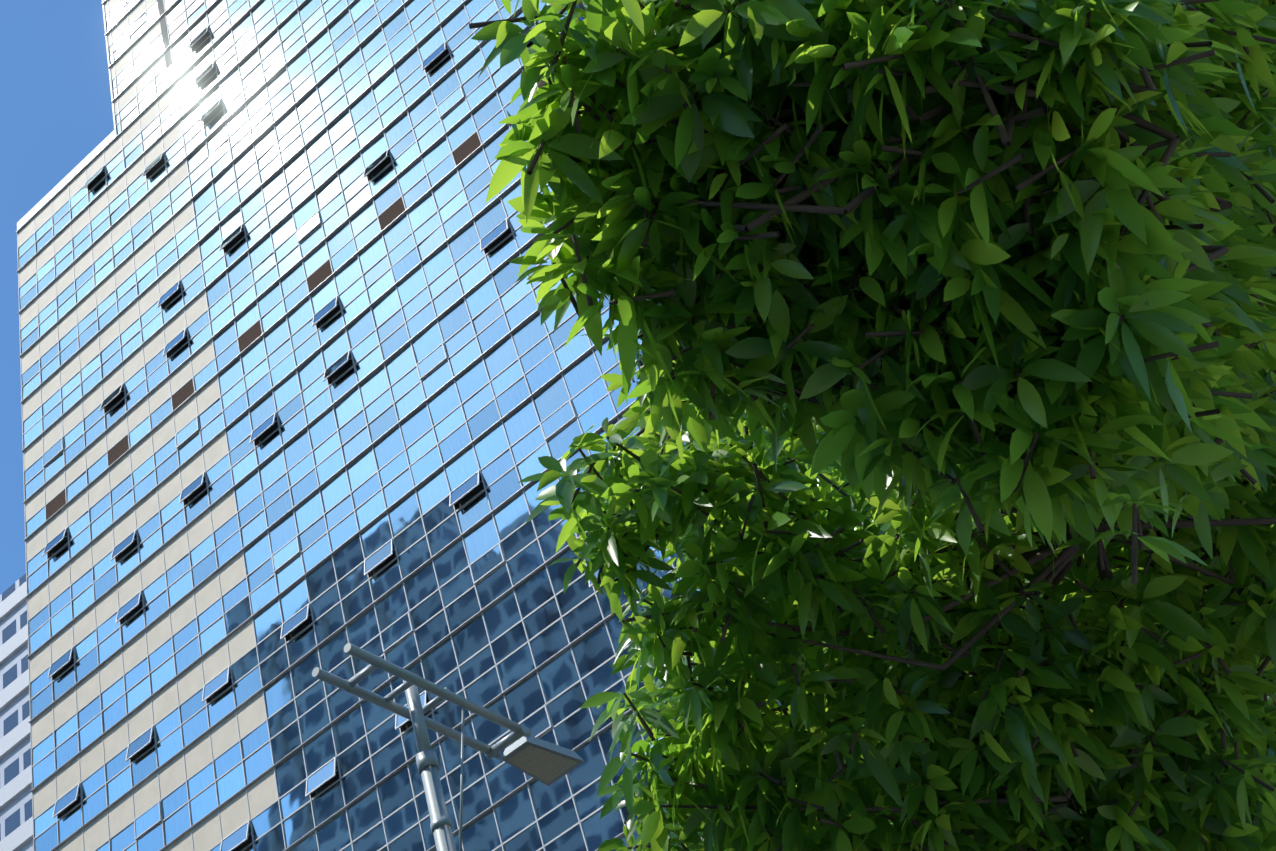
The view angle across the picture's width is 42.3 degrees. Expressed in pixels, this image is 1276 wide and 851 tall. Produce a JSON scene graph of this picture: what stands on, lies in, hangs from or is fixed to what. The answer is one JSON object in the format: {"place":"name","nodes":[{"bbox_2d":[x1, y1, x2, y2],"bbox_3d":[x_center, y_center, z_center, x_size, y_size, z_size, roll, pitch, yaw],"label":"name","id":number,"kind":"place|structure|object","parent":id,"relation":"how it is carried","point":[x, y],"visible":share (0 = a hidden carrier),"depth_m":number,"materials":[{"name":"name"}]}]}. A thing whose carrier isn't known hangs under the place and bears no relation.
{"place":"outdoors","nodes":[
{"label":"outdoors","id":0,"kind":"place"},
{"bbox_2d":[0,573,32,850],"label":"neighbour block","id":1,"kind":"structure","parent":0,"point":[16,824],"depth_m":90.30,"materials":[{"name":"grey"}]},
{"bbox_2d":[0,0,113,594],"label":"sky","id":2,"kind":"structure","parent":0,"point":[56,105],"materials":[{"name":"blue"}]},
{"bbox_2d":[16,0,863,850],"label":"glass tower","id":3,"kind":"structure","parent":0,"point":[310,380],"depth_m":69.85,"materials":[{"name":"blue glass"}]},
{"bbox_2d":[469,0,1275,850],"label":"tree","id":4,"kind":"object","parent":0,"point":[1021,296],"depth_m":3.43,"materials":[{"name":"green plant"}]},
{"label":"ground","id":5,"kind":"structure","parent":0,"visible":0},
{"bbox_3d":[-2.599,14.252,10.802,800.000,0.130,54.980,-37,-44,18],"label":"pavements","id":6,"kind":"structure","parent":5,"relation":"on","visible":0},
{"bbox_2d":[312,643,584,850],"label":"street lamp","id":7,"kind":"object","parent":6,"relation":"on","point":[545,762],"visible":1,"depth_m":9.85,"materials":[{"name":"grey metal"}]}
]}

